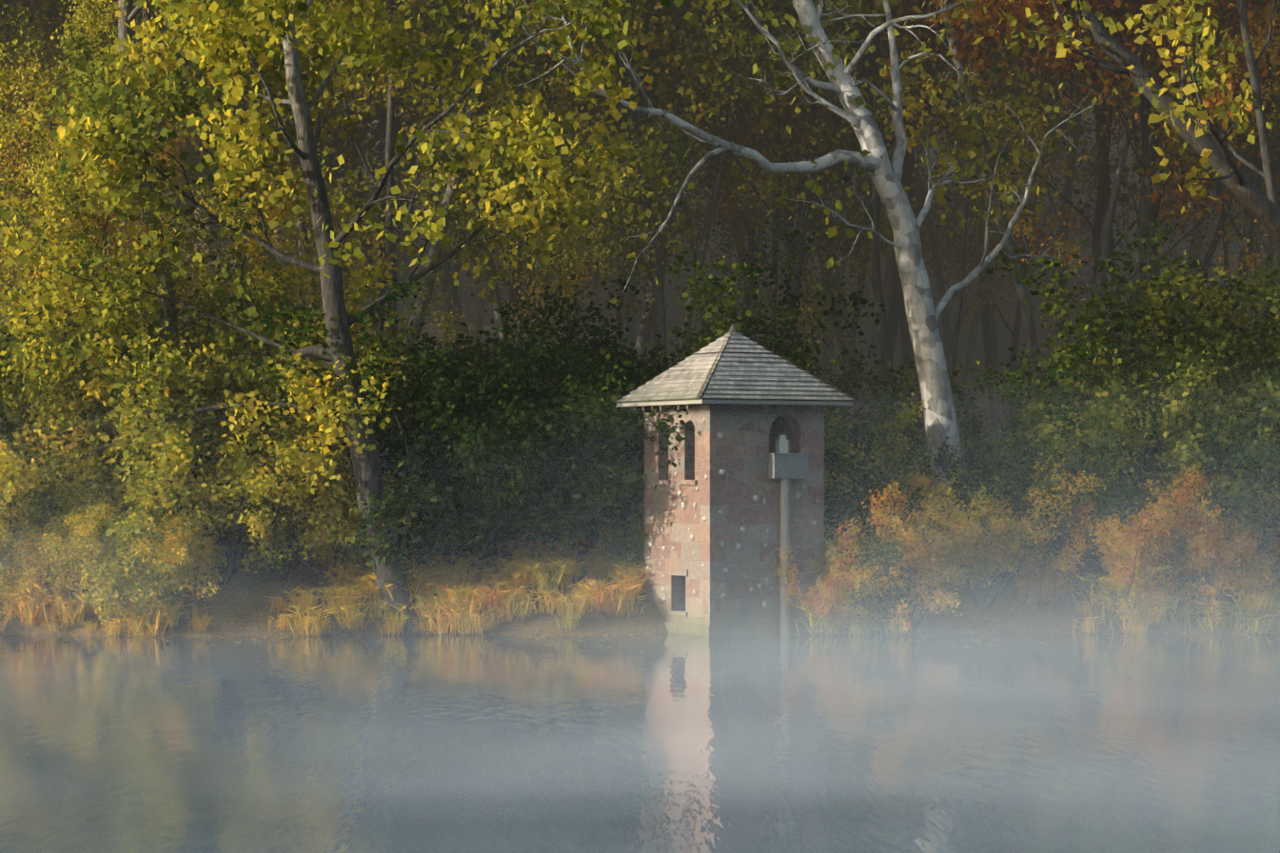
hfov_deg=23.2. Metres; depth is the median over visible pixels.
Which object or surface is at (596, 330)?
shrub
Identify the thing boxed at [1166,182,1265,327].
tree
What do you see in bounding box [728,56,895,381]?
tree
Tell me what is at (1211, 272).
tree
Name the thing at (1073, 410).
shrub
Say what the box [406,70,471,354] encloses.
forest tree
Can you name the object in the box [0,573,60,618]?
grass
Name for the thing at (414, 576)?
grass
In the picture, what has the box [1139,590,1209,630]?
grass
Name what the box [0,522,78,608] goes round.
shrub
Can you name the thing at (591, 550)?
bank grass
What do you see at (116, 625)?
grass
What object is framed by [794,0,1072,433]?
forest tree
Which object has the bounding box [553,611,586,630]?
grass
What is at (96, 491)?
shrub
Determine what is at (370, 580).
bank grass
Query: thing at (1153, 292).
shrub
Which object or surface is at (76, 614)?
grass
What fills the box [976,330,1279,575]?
shrub
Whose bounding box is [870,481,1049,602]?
shrub
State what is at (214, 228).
forest tree
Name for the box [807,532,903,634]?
shrub
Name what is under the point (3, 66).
tree
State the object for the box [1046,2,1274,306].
tree
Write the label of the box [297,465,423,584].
shrub
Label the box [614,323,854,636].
stone tower
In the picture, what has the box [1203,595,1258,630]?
grass
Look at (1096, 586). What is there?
grass
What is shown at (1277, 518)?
shrub
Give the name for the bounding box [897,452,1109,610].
shrub
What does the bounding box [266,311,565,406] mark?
shrub
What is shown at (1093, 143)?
forest tree
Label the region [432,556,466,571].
bank grass
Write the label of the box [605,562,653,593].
bank grass
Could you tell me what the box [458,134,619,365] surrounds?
tree
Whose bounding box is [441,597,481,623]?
bank grass
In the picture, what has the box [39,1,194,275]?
tree
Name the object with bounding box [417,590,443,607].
grass
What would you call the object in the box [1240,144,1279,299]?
tree
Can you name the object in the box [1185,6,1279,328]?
tree
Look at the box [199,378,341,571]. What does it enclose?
shrub
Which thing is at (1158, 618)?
grass
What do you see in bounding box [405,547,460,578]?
bank grass
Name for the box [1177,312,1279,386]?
shrub
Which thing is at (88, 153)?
tree
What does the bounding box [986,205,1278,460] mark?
shrub
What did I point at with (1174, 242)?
forest tree
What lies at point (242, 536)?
shrub
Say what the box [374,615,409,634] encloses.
grass
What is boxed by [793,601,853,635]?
grass
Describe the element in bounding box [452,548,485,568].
bank grass
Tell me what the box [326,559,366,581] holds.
bank grass
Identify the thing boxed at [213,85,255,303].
forest tree
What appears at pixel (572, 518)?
shrub
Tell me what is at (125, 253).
tree
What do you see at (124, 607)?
grass
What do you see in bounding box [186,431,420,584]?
shrub
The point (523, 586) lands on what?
bank grass
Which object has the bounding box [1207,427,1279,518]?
shrub
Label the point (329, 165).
tree
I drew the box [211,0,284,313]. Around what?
forest tree
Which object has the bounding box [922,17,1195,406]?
tree
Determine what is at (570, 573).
bank grass
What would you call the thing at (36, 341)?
shrub
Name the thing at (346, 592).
bank grass
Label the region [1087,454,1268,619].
shrub
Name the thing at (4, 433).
shrub
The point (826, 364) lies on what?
tree
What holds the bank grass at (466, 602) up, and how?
on the ground at (240, 604)
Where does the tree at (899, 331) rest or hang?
on the ground at (240, 604)
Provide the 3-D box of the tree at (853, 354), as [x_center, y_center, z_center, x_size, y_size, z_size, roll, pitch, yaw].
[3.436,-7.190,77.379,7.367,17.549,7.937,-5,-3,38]
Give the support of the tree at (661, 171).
on the ground at (240, 604)
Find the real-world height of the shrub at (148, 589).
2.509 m
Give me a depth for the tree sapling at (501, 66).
70.93 m
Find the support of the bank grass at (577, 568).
on the ground at (240, 604)
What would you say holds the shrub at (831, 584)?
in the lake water
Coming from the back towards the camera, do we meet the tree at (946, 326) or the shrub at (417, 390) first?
the tree at (946, 326)
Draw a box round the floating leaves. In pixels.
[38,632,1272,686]
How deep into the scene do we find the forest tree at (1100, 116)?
72.77 m
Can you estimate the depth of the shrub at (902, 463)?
65.35 m
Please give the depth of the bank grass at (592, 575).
62.31 m
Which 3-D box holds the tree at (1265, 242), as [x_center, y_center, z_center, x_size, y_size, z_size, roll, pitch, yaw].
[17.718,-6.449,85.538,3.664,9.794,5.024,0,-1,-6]
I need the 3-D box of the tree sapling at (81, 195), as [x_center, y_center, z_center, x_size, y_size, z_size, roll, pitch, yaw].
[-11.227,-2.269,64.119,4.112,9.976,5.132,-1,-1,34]
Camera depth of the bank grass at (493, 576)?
61.50 m
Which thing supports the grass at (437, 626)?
on the ground at (240, 604)
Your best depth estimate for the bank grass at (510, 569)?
61.93 m
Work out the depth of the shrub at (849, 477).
65.25 m
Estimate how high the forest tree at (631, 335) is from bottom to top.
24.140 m
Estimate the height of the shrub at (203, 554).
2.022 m
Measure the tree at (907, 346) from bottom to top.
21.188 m
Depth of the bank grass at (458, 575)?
61.69 m
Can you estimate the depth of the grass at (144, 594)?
60.53 m
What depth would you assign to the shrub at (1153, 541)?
61.24 m
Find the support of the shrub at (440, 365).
on the ground at (240, 604)
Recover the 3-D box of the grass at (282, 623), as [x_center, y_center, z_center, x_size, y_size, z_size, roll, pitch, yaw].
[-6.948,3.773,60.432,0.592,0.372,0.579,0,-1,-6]
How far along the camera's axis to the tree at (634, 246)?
71.21 m
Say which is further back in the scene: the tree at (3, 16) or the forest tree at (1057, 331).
the forest tree at (1057, 331)
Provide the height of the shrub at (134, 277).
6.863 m
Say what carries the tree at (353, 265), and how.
on the ground at (240, 604)
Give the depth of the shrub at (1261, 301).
67.93 m
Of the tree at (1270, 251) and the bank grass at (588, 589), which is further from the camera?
the tree at (1270, 251)
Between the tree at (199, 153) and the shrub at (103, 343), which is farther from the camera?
the tree at (199, 153)
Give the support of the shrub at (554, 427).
on the ground at (240, 604)
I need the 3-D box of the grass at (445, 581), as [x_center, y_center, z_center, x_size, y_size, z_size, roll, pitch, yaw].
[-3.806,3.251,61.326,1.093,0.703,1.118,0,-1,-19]
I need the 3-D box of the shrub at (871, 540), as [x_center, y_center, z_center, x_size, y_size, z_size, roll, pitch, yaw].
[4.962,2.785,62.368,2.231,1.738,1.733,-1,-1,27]
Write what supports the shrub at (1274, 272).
on the ground at (240, 604)
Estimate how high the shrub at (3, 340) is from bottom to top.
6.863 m
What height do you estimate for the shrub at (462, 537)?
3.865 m
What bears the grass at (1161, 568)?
on the ground at (240, 604)
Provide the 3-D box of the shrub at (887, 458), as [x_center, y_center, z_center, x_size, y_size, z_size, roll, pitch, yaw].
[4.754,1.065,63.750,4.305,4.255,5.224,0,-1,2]
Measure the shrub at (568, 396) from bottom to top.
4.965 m
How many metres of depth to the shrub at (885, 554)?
60.53 m
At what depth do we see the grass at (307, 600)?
60.81 m
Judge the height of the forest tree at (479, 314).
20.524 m
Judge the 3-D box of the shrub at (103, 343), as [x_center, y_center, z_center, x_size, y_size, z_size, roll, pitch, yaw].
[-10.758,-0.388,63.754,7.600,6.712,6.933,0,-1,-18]
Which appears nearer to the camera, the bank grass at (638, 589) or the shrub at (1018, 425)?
the bank grass at (638, 589)
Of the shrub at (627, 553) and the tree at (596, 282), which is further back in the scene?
the tree at (596, 282)
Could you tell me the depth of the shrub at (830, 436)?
63.72 m
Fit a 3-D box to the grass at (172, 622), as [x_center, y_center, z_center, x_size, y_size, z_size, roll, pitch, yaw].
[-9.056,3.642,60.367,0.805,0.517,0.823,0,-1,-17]
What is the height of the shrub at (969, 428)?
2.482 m
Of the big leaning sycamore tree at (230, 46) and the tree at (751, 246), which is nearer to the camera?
the big leaning sycamore tree at (230, 46)
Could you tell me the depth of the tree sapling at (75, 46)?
64.14 m
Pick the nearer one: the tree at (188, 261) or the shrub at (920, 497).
the shrub at (920, 497)
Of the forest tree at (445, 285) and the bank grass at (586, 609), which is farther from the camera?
the forest tree at (445, 285)
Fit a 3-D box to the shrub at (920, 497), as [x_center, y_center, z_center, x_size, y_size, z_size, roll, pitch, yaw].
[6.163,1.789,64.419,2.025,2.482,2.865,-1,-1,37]
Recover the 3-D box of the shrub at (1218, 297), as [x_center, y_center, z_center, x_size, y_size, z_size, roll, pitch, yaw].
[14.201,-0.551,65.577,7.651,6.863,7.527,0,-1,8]
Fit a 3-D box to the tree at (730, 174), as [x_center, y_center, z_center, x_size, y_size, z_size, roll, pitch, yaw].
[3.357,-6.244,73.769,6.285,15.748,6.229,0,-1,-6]
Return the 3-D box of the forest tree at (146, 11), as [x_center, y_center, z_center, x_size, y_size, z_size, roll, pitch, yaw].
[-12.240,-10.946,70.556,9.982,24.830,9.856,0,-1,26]
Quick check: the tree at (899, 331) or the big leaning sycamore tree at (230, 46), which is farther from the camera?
the tree at (899, 331)
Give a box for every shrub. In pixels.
[0,206,326,465]
[0,235,413,574]
[0,245,137,531]
[0,269,270,546]
[0,272,141,559]
[0,360,50,555]
[0,365,120,580]
[0,371,33,461]
[0,378,185,540]
[0,382,220,582]
[0,425,126,553]
[0,437,56,575]
[0,487,120,611]
[0,502,31,593]
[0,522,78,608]
[16,423,206,554]
[22,329,234,445]
[24,497,127,609]
[34,219,316,534]
[46,455,239,568]
[55,329,414,586]
[55,467,208,582]
[59,207,271,437]
[80,510,198,628]
[115,309,336,539]
[130,505,228,605]
[139,221,425,538]
[169,392,365,581]
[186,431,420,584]
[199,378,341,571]
[203,413,433,572]
[216,320,456,534]
[242,258,691,580]
[262,318,551,554]
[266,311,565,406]
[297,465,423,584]
[336,320,562,550]
[342,423,551,583]
[369,327,587,557]
[381,324,666,552]
[392,325,665,559]
[393,317,582,547]
[411,353,588,572]
[445,328,628,548]
[447,330,656,558]
[522,250,889,557]
[541,332,779,542]
[561,440,644,546]
[567,398,635,544]
[591,510,651,576]
[612,214,954,454]
[650,315,854,438]
[728,315,964,472]
[765,540,859,635]
[771,381,924,570]
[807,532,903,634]
[809,464,976,636]
[816,510,940,634]
[820,376,946,570]
[821,531,906,621]
[824,406,868,557]
[824,444,893,542]
[826,375,932,488]
[826,434,1027,583]
[831,528,937,605]
[833,563,889,634]
[843,423,935,491]
[854,442,945,532]
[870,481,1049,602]
[874,452,957,550]
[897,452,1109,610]
[905,411,1006,475]
[913,237,1279,543]
[929,379,1067,478]
[929,433,1068,578]
[943,457,1073,579]
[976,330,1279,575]
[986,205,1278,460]
[989,242,1279,565]
[1005,552,1070,611]
[1013,362,1164,531]
[1013,472,1067,546]
[1016,501,1177,623]
[1022,362,1180,544]
[1024,465,1142,584]
[1028,439,1073,486]
[1034,342,1279,577]
[1050,464,1215,615]
[1080,338,1279,553]
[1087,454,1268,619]
[1120,273,1279,571]
[1132,263,1279,511]
[1136,327,1279,503]
[1140,456,1279,582]
[1161,315,1279,480]
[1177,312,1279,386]
[1201,256,1279,411]
[1203,520,1279,602]
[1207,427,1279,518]
[1243,460,1279,574]
[1244,275,1279,314]
[1246,253,1279,408]
[1256,499,1279,562]
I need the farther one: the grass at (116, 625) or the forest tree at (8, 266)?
the forest tree at (8, 266)
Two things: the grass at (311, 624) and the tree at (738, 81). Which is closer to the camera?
the grass at (311, 624)
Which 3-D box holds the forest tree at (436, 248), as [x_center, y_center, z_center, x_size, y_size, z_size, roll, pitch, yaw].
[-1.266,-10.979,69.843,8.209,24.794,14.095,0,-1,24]
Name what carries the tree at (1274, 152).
on the ground at (240, 604)
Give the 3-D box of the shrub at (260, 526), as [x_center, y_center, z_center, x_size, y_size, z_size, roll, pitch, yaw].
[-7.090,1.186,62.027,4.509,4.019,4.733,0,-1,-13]
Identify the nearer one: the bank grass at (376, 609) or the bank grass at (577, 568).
the bank grass at (376, 609)
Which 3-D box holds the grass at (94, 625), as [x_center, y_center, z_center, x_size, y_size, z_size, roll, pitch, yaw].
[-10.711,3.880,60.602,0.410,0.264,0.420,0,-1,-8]
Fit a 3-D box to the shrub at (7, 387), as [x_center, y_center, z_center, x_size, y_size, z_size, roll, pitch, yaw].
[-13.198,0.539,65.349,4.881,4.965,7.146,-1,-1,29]
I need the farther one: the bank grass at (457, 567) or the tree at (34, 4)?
the tree at (34, 4)
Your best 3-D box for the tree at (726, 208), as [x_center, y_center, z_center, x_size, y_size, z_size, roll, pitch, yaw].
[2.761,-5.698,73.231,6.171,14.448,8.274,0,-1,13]
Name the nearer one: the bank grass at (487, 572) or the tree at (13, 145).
the bank grass at (487, 572)
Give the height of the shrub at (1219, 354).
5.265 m
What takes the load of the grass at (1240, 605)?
on the ground at (240, 604)
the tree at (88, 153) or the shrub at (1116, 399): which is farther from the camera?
the tree at (88, 153)
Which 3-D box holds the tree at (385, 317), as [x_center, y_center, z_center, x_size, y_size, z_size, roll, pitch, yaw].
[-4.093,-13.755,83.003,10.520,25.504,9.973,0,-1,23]
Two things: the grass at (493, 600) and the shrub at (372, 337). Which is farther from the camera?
the shrub at (372, 337)
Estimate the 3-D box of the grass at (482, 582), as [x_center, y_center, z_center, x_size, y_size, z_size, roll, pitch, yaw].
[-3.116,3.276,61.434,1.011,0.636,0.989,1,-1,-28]
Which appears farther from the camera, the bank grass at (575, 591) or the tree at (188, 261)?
the tree at (188, 261)
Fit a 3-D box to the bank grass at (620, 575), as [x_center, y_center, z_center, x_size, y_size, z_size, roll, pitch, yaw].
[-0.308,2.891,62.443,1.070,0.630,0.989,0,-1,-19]
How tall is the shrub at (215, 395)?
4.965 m
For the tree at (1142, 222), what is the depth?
71.58 m
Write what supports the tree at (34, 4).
on the ground at (240, 604)
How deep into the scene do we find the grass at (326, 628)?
60.48 m
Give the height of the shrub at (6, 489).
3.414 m
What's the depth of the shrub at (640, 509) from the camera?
63.30 m
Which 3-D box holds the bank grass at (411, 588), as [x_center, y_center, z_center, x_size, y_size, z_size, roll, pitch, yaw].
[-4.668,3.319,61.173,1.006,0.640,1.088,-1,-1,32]
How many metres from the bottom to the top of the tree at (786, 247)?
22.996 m
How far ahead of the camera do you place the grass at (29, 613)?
60.77 m
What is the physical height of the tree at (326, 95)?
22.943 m
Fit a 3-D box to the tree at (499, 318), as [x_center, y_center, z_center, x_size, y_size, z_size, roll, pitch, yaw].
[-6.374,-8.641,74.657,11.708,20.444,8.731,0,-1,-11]
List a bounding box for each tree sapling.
[0,0,192,399]
[0,66,177,553]
[0,91,199,440]
[166,129,382,546]
[401,1,625,349]
[408,77,636,367]
[449,0,721,364]
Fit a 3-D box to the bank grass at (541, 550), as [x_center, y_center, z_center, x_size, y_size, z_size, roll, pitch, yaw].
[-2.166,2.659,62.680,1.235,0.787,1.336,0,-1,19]
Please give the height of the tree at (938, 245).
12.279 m
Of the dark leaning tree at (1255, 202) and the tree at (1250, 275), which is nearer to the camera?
the dark leaning tree at (1255, 202)
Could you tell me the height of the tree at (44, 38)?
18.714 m
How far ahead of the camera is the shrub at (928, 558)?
60.39 m
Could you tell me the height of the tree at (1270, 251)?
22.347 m
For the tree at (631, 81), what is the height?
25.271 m
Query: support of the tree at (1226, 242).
on the ground at (240, 604)
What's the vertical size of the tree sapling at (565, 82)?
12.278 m
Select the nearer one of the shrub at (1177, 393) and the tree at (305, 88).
the shrub at (1177, 393)
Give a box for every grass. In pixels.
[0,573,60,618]
[0,589,22,615]
[0,607,15,633]
[4,586,77,627]
[27,578,79,612]
[38,614,69,632]
[40,586,97,626]
[59,581,101,610]
[80,619,98,632]
[90,600,106,615]
[98,617,128,635]
[104,583,142,616]
[115,594,183,637]
[123,608,161,630]
[126,575,172,609]
[150,595,185,616]
[155,602,191,627]
[182,603,209,617]
[185,613,215,631]
[264,594,293,611]
[267,612,294,630]
[279,603,337,636]
[281,582,325,610]
[312,584,362,612]
[313,581,369,614]
[315,620,336,633]
[321,563,362,589]
[324,597,374,630]
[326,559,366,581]
[337,547,374,579]
[340,597,362,614]
[345,576,376,595]
[354,573,375,590]
[357,579,386,606]
[359,572,375,595]
[359,593,388,619]
[366,566,438,605]
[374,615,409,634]
[375,583,427,602]
[377,602,421,632]
[389,597,428,619]
[404,548,443,571]
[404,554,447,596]
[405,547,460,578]
[411,615,434,632]
[412,590,450,619]
[413,571,445,594]
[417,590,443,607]
[417,601,468,634]
[419,575,472,608]
[429,551,491,583]
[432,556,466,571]
[432,562,484,593]
[434,583,493,620]
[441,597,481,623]
[446,604,499,635]
[451,572,480,595]
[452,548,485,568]
[457,576,511,608]
[468,559,497,577]
[472,580,526,615]
[475,565,500,583]
[475,610,505,629]
[483,567,538,599]
[489,554,523,578]
[490,554,546,586]
[491,602,525,622]
[496,590,543,618]
[499,575,540,598]
[500,540,559,576]
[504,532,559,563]
[510,551,577,595]
[526,588,566,613]
[530,532,590,566]
[532,552,588,587]
[546,588,594,619]
[552,600,574,615]
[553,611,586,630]
[559,558,587,577]
[563,593,600,615]
[565,584,588,599]
[570,575,609,602]
[574,572,641,616]
[576,547,610,569]
[579,550,618,576]
[580,567,606,581]
[595,552,634,577]
[598,556,644,584]
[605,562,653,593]
[609,576,649,600]
[612,594,646,615]
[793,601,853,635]
[840,612,878,636]
[876,611,908,635]
[1071,570,1124,609]
[1071,614,1103,633]
[1073,599,1098,615]
[1088,590,1149,626]
[1092,557,1186,610]
[1109,600,1161,633]
[1125,594,1180,626]
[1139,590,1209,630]
[1166,575,1219,610]
[1189,605,1230,630]
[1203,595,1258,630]
[1217,599,1234,613]
[1224,616,1248,630]
[1225,578,1279,613]
[1228,598,1257,613]
[1238,606,1279,634]
[1249,583,1279,612]
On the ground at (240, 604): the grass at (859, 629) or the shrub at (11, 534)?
the shrub at (11, 534)
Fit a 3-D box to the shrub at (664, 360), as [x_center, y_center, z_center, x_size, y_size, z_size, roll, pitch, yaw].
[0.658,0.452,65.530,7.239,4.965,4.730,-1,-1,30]
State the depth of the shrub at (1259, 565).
61.25 m
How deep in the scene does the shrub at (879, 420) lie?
66.43 m
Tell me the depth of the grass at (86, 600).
60.92 m
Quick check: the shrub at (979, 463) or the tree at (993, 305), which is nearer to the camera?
the shrub at (979, 463)
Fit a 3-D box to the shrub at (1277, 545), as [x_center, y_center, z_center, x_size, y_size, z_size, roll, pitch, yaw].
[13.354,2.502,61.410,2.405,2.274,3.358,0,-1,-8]
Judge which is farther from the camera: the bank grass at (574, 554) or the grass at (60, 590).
the bank grass at (574, 554)
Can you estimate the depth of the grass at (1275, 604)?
61.29 m
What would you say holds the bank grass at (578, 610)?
on the ground at (240, 604)
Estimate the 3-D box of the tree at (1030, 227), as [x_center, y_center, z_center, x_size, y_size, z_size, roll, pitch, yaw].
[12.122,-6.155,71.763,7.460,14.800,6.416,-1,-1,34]
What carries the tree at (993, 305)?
on the ground at (240, 604)
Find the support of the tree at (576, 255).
on the ground at (240, 604)
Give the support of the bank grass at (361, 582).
on the ground at (240, 604)
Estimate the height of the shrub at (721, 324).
6.863 m
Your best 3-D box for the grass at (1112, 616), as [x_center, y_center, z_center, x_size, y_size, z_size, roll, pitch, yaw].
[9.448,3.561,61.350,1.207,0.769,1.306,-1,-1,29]
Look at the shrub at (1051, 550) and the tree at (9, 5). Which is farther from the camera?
the tree at (9, 5)
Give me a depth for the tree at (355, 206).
71.10 m
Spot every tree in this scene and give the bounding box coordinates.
[0,0,48,145]
[0,0,55,114]
[0,0,56,200]
[0,0,89,46]
[0,0,185,299]
[0,0,216,337]
[0,0,684,634]
[0,8,64,335]
[0,80,50,264]
[0,120,71,320]
[0,137,28,343]
[1,0,55,105]
[2,0,63,101]
[2,0,209,316]
[3,7,58,327]
[8,49,59,236]
[9,0,197,306]
[12,0,404,311]
[14,0,196,357]
[18,108,198,539]
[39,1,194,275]
[40,19,237,346]
[51,4,219,301]
[53,0,481,338]
[110,0,402,305]
[118,0,180,507]
[134,0,579,357]
[152,0,441,287]
[155,39,216,228]
[155,71,360,353]
[205,195,222,247]
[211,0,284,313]
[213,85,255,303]
[218,0,452,336]
[237,5,482,354]
[256,78,434,327]
[271,2,625,351]
[272,0,582,385]
[300,20,361,308]
[350,0,778,373]
[370,119,386,187]
[374,1,602,356]
[377,18,691,379]
[379,0,713,350]
[384,111,422,339]
[397,69,433,289]
[399,0,630,374]
[400,0,723,356]
[401,0,688,353]
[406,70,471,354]
[434,80,460,300]
[451,10,654,365]
[451,37,701,390]
[455,0,1147,573]
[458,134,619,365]
[471,251,486,346]
[472,98,639,322]
[479,0,742,369]
[494,65,649,380]
[549,3,795,354]
[551,0,1076,354]
[573,7,787,335]
[590,50,864,361]
[598,0,922,346]
[600,44,837,354]
[610,0,925,334]
[622,0,916,362]
[626,0,1112,460]
[631,0,735,361]
[634,1,1017,382]
[645,124,660,296]
[647,0,863,441]
[654,38,870,342]
[656,0,895,342]
[669,0,933,350]
[693,0,1038,431]
[700,20,947,362]
[721,7,945,432]
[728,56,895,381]
[749,2,810,367]
[758,42,933,373]
[763,140,787,295]
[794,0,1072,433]
[822,0,1199,464]
[824,30,1091,455]
[845,1,1279,331]
[846,0,933,460]
[850,24,1086,384]
[861,134,914,431]
[877,0,1161,460]
[877,68,1004,433]
[881,9,1138,385]
[892,79,980,346]
[905,0,1096,422]
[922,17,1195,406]
[935,0,1279,360]
[943,0,1279,375]
[960,0,1279,315]
[967,0,1279,358]
[977,0,1212,381]
[991,147,1004,281]
[995,0,1167,363]
[999,0,1279,245]
[1028,48,1178,295]
[1043,68,1171,418]
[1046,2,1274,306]
[1084,69,1108,194]
[1111,0,1279,330]
[1111,24,1274,316]
[1112,0,1279,337]
[1123,174,1274,331]
[1129,119,1142,192]
[1137,0,1279,267]
[1139,0,1279,351]
[1166,115,1279,283]
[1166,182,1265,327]
[1175,0,1279,238]
[1176,169,1208,330]
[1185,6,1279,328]
[1187,147,1221,294]
[1221,206,1236,293]
[1225,113,1279,297]
[1226,18,1279,249]
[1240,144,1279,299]
[1240,211,1256,326]
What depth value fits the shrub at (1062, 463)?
65.11 m
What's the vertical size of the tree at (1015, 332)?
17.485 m
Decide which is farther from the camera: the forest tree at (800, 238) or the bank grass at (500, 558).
the forest tree at (800, 238)
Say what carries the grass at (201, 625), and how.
on the ground at (240, 604)
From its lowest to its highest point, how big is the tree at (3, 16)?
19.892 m
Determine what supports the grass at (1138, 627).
on the ground at (240, 604)
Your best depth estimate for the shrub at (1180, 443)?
62.27 m
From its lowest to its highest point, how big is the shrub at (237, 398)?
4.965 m
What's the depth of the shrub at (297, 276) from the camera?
62.68 m
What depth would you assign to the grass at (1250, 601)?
61.21 m
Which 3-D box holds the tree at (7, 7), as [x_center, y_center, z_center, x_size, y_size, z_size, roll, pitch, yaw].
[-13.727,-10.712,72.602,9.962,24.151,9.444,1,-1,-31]
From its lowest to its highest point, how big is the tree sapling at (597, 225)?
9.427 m
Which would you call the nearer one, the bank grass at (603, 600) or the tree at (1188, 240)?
the bank grass at (603, 600)
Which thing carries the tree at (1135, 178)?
on the ground at (240, 604)
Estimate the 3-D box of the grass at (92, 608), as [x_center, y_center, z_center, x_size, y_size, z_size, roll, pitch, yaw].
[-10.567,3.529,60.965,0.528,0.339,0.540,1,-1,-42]
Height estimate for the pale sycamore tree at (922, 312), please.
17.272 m
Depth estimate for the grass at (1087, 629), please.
61.20 m
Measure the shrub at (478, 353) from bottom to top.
4.965 m
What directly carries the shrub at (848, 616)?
in the lake water
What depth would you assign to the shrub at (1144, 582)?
61.12 m
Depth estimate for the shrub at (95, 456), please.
62.69 m
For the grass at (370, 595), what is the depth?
61.17 m
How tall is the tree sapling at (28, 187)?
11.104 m
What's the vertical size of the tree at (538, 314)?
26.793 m
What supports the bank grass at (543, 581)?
on the ground at (240, 604)
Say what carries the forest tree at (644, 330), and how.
on the ground at (240, 604)
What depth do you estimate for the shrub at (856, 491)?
62.76 m
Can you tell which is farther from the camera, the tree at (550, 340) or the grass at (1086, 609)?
the tree at (550, 340)
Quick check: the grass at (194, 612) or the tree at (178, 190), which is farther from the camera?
the tree at (178, 190)
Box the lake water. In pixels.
[0,631,1279,852]
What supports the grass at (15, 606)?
on the ground at (240, 604)
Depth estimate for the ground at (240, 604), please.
63.79 m
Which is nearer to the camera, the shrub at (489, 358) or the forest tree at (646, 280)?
the shrub at (489, 358)
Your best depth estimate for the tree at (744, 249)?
76.46 m
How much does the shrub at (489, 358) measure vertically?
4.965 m
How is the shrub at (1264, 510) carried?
on the ground at (240, 604)
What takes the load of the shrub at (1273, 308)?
on the ground at (240, 604)
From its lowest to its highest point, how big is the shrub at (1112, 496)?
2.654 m
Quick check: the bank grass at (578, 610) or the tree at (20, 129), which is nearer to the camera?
the bank grass at (578, 610)
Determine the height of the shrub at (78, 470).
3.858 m
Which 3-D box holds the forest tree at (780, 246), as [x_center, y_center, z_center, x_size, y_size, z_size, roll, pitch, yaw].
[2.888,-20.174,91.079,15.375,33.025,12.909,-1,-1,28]
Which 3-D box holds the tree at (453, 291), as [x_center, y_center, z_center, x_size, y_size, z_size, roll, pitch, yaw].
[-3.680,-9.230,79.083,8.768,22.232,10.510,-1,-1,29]
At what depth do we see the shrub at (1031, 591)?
61.54 m
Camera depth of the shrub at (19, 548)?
61.00 m
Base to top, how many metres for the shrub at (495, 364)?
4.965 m
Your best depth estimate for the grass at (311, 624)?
60.25 m
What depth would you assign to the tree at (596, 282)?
79.02 m
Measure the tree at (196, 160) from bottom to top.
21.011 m
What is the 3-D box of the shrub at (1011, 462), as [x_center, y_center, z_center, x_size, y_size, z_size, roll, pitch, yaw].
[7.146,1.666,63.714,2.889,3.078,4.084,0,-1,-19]
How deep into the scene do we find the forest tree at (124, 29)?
65.31 m
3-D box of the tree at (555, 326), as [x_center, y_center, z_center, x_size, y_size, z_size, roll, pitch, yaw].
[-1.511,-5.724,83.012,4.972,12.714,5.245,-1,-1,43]
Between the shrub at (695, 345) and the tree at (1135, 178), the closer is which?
the shrub at (695, 345)
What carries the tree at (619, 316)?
on the ground at (240, 604)
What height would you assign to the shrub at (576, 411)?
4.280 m
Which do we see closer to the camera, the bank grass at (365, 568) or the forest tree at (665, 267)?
the bank grass at (365, 568)
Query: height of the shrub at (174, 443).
5.491 m
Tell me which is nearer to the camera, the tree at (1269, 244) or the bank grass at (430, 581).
the bank grass at (430, 581)
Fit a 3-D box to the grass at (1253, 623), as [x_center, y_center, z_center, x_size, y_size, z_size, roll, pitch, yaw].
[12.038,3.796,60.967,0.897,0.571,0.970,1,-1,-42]
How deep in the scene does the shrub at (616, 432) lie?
61.56 m
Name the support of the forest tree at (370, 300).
on the ground at (240, 604)
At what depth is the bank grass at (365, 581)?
61.84 m
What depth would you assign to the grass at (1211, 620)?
61.20 m
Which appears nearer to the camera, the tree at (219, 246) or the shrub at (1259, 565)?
the shrub at (1259, 565)
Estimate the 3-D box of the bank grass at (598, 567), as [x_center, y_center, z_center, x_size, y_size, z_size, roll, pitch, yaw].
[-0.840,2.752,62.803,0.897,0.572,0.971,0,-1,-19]
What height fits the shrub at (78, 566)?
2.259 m
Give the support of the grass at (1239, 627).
on the ground at (240, 604)
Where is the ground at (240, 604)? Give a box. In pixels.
[0,8,1279,636]
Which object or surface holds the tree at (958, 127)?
on the ground at (240, 604)
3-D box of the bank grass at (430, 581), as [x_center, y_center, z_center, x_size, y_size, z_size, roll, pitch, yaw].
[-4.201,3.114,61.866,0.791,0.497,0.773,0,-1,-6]
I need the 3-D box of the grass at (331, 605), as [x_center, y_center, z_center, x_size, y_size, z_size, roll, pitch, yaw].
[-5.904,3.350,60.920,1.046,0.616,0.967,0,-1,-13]
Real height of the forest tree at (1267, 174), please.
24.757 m
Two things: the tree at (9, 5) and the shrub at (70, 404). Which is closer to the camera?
the shrub at (70, 404)
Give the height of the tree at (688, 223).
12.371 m
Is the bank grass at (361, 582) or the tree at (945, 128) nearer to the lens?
the bank grass at (361, 582)
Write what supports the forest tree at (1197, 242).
on the ground at (240, 604)
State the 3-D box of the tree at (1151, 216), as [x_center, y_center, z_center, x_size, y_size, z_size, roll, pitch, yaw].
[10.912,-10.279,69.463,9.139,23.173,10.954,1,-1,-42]

